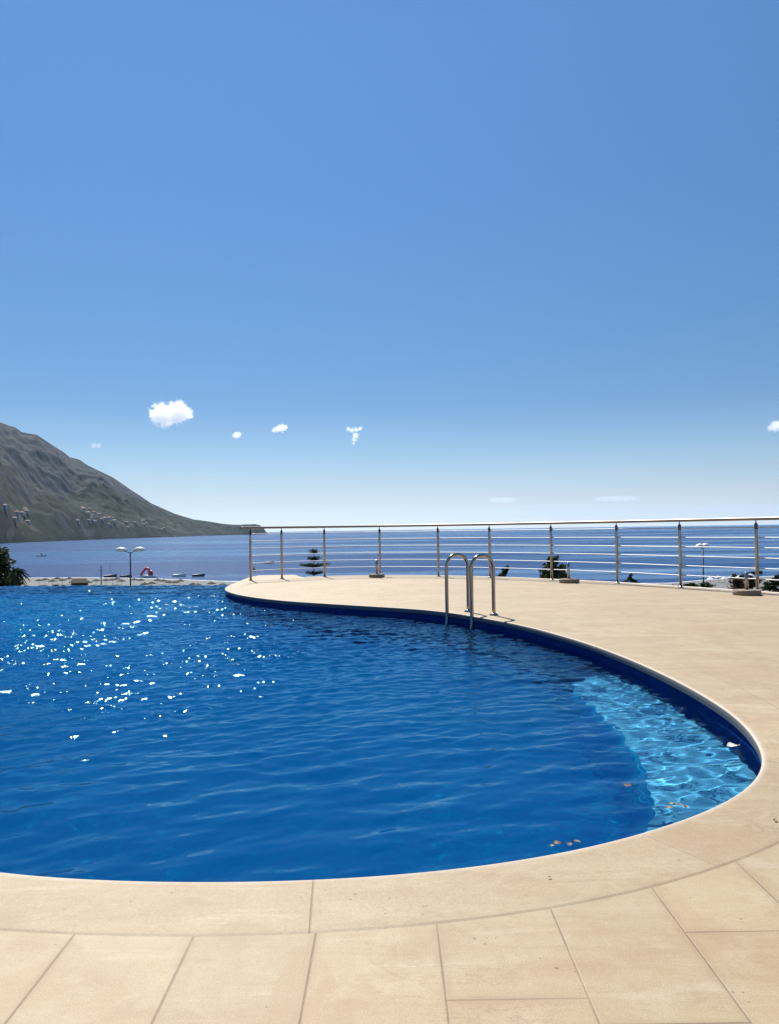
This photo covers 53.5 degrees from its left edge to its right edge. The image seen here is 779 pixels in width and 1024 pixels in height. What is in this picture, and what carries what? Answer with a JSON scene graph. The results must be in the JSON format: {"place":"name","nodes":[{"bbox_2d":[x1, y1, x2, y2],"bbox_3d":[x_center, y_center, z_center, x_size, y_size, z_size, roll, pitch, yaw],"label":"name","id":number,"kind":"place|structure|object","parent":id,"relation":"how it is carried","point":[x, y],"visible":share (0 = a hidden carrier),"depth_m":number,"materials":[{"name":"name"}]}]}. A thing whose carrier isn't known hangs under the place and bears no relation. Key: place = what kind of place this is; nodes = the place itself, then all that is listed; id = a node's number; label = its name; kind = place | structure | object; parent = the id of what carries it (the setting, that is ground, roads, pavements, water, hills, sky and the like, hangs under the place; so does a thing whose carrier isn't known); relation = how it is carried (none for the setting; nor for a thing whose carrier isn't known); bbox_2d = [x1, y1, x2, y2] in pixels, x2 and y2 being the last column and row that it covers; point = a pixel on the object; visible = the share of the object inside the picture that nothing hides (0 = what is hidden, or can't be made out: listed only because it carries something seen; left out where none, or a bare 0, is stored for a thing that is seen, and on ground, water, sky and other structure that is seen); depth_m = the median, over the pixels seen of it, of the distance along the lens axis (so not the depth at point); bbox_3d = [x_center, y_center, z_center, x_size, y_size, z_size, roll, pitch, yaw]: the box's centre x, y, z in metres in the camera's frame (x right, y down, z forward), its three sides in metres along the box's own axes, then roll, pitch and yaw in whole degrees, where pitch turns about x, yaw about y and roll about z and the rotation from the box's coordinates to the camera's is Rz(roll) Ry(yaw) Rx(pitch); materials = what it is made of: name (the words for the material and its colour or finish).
{"place":"outdoors","nodes":[
{"label":"outdoors","id":0,"kind":"place"},
{"bbox_2d":[0,423,266,543],"bbox_3d":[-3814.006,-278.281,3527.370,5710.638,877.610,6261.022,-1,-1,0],"label":"mountain","id":1,"kind":"structure","parent":0,"point":[52,488],"depth_m":3738.79,"materials":[{"name":"grey stone"}]},
{"bbox_2d":[0,584,760,881],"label":"pool water","id":2,"kind":"structure","parent":0,"point":[181,733],"depth_m":4.02,"materials":[{"name":"blue liquid"}]},
{"bbox_2d":[727,742,739,746],"bbox_3d":[1.716,1.164,3.849,0.071,0.022,0.057,-1,-1,11],"label":"fallen leaf","id":3,"kind":"object","parent":2,"relation":"on","point":[729,744],"visible":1,"depth_m":3.86,"materials":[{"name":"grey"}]},
{"bbox_2d":[0,575,778,1023],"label":"pool deck","id":4,"kind":"structure","parent":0,"point":[700,949],"depth_m":1.82,"materials":[{"name":"stone"}]},
{"bbox_2d":[369,560,384,577],"bbox_3d":[-0.271,1.193,16.327,0.330,0.371,0.330,-1,-1,0],"label":"parasol base","id":5,"kind":"object","parent":4,"relation":"on","point":[376,575],"visible":1,"depth_m":16.22,"materials":[{"name":"stone"}]},
{"bbox_2d":[0,579,778,936],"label":"pool coping","id":6,"kind":"object","parent":4,"relation":"on","point":[740,827],"visible":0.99,"depth_m":2.18,"materials":[{"name":"stone"}]},
{"bbox_2d":[445,553,497,627],"bbox_3d":[0.949,1.413,8.987,0.401,1.863,0.584,0,-2,-31],"label":"pool ladder","id":7,"kind":"object","parent":6,"relation":"attached to","point":[469,590],"visible":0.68,"depth_m":8.86,"materials":[{"name":"silver metal"}]},
{"bbox_2d":[239,517,778,589],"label":"metal railing","id":8,"kind":"object","parent":4,"relation":"on","point":[616,537],"visible":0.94,"depth_m":14.77,"materials":[{"name":"silver metal"}]},
{"bbox_2d":[311,575,778,593],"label":"terrace kerb","id":9,"kind":"structure","parent":4,"relation":"on","point":[558,579],"depth_m":14.30,"materials":[{"name":"beige stone"}]},
{"bbox_2d":[559,562,578,582],"bbox_3d":[3.236,1.087,13.928,0.360,0.371,0.360,-1,-1,0],"label":"parasol base","id":10,"kind":"object","parent":4,"relation":"on","point":[568,579],"visible":1,"depth_m":13.85,"materials":[{"name":"concrete"}]},
{"bbox_2d":[732,572,761,595],"bbox_3d":[5.095,1.018,11.028,0.380,0.321,0.380,-1,-1,0],"label":"parasol base","id":11,"kind":"object","parent":4,"relation":"on","point":[746,591],"visible":1,"depth_m":10.92,"materials":[{"name":"concrete"}]},
{"bbox_2d":[0,524,778,582],"bbox_3d":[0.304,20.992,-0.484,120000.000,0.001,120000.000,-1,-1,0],"label":"sea","id":12,"kind":"structure","parent":0,"point":[224,558],"depth_m":670.20,"materials":[{"name":"liquid"}]},
{"bbox_2d":[36,553,46,556],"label":"boat","id":13,"kind":"object","parent":12,"relation":"on","point":[42,555],"visible":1,"depth_m":747.34,"materials":[{"name":"white paint"}]},
{"bbox_2d":[104,567,116,576],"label":"boat","id":14,"kind":"object","parent":12,"relation":"on","point":[114,575],"visible":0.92,"depth_m":375.27,"materials":[{"name":"grey paint"}]},
{"bbox_2d":[138,567,157,577],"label":"inflatable slide","id":15,"kind":"object","parent":12,"relation":"on","point":[149,575],"visible":0.97,"depth_m":366.84,"materials":[{"name":"red plastic"}]},
{"bbox_2d":[172,574,185,576],"bbox_3d":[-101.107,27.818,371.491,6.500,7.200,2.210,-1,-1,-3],"label":"boat","id":16,"kind":"object","parent":12,"relation":"on","point":[178,575],"visible":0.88,"depth_m":370.50,"materials":[{"name":"white paint"}]},
{"bbox_2d":[192,574,204,576],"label":"boat","id":17,"kind":"object","parent":12,"relation":"on","point":[195,575],"visible":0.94,"depth_m":369.55,"materials":[{"name":"grey paint"}]},
{"bbox_2d":[143,576,769,582],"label":"surf","id":18,"kind":"structure","parent":12,"relation":"on","point":[238,581],"depth_m":325.97,"materials":[{"name":"white liquid"}]},
{"bbox_2d":[749,566,762,573],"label":"boat","id":19,"kind":"object","parent":12,"relation":"on","point":[754,572],"visible":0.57,"depth_m":329.00,"materials":[{"name":"grey paint"}]},
{"bbox_2d":[0,0,778,531],"label":"sky","id":20,"kind":"structure","parent":0,"point":[263,262],"materials":[{"name":"blue"}]},
{"bbox_2d":[22,577,778,591],"bbox_3d":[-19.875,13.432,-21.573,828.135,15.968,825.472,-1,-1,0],"label":"ground","id":21,"kind":"structure","parent":0,"point":[722,583],"depth_m":313.76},
{"bbox_2d":[0,546,27,585],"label":"evergreen tree","id":22,"kind":"object","parent":21,"relation":"on","point":[5,562],"visible":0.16,"depth_m":59.66,"materials":[{"name":"green plant"}]},
{"bbox_2d":[3,567,30,585],"bbox_3d":[-27.454,6.800,56.808,1.960,5.528,1.555,-1,-1,16],"label":"palm tree","id":23,"kind":"object","parent":21,"relation":"on","point":[15,574],"visible":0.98,"depth_m":56.73,"materials":[{"name":"green plant"}]},
{"bbox_2d":[69,578,88,585],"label":"beach hut","id":24,"kind":"object","parent":21,"relation":"on","point":[78,581],"visible":0.56,"depth_m":288.08,"materials":[{"name":"brown"}]},
{"bbox_2d":[115,547,144,585],"bbox_3d":[-20.063,6.124,59.881,2.360,6.800,0.600,-1,-1,0],"label":"street lamp","id":25,"kind":"object","parent":21,"relation":"on","point":[120,549],"visible":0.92,"depth_m":59.83,"materials":[{"name":"white metal"}]},
{"bbox_2d":[300,549,330,575],"bbox_3d":[-4.966,6.201,49.925,3.820,8.050,3.655,-1,-1,0],"label":"tiered conifer","id":26,"kind":"object","parent":21,"relation":"on","point":[313,572],"visible":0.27,"depth_m":49.81,"materials":[{"name":"green plant"}]},
{"bbox_2d":[495,565,509,576],"bbox_3d":[6.415,5.520,44.907,1.134,4.857,1.021,0,-2,-38],"label":"leaning cypress","id":27,"kind":"object","parent":21,"relation":"on","point":[504,572],"visible":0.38,"depth_m":44.84,"materials":[{"name":"green plant"}]},
{"bbox_2d":[538,555,566,578],"bbox_3d":[9.534,5.035,45.018,2.375,5.135,2.128,-1,-1,0],"label":"conical evergreen","id":28,"kind":"object","parent":21,"relation":"on","point":[558,574],"visible":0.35,"depth_m":44.72,"materials":[{"name":"green plant"}]},
{"bbox_2d":[622,574,638,582],"bbox_3d":[14.008,5.695,44.943,1.091,4.291,1.092,0,-2,-34],"label":"dark shrub","id":29,"kind":"object","parent":21,"relation":"on","point":[629,578],"visible":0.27,"depth_m":44.81,"materials":[{"name":"green plant"}]},
{"bbox_2d":[674,582,715,587],"bbox_3d":[17.688,5.911,44.722,2.545,3.751,1.882,-1,-1,0],"label":"hedge shrub","id":30,"kind":"object","parent":21,"relation":"on","point":[707,584],"visible":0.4,"depth_m":44.80,"materials":[{"name":"green plant"}]},
{"bbox_2d":[695,543,709,581],"bbox_3d":[24.337,5.830,59.873,0.600,6.800,2.006,-2,-2,42],"label":"street lamp","id":31,"kind":"object","parent":21,"relation":"on","point":[703,545],"visible":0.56,"depth_m":59.89,"materials":[{"name":"white metal"}]},
{"bbox_2d":[727,574,762,588],"bbox_3d":[20.627,5.654,44.988,1.754,4.195,1.876,0,-2,-33],"label":"bush","id":32,"kind":"object","parent":21,"relation":"on","point":[736,583],"visible":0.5,"depth_m":44.77,"materials":[{"name":"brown plant"}]},
{"bbox_2d":[759,574,778,591],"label":"dark bush","id":33,"kind":"object","parent":21,"relation":"on","point":[771,585],"visible":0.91,"depth_m":44.82,"materials":[{"name":"green plant"}]},
{"label":"pool floor","id":34,"kind":"structure","parent":0,"visible":0},
{"bbox_2d":[226,594,760,764],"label":"pool wall","id":35,"kind":"structure","parent":34,"relation":"on","point":[700,707],"depth_m":7.22,"materials":[{"name":"blue tile"}]}
]}

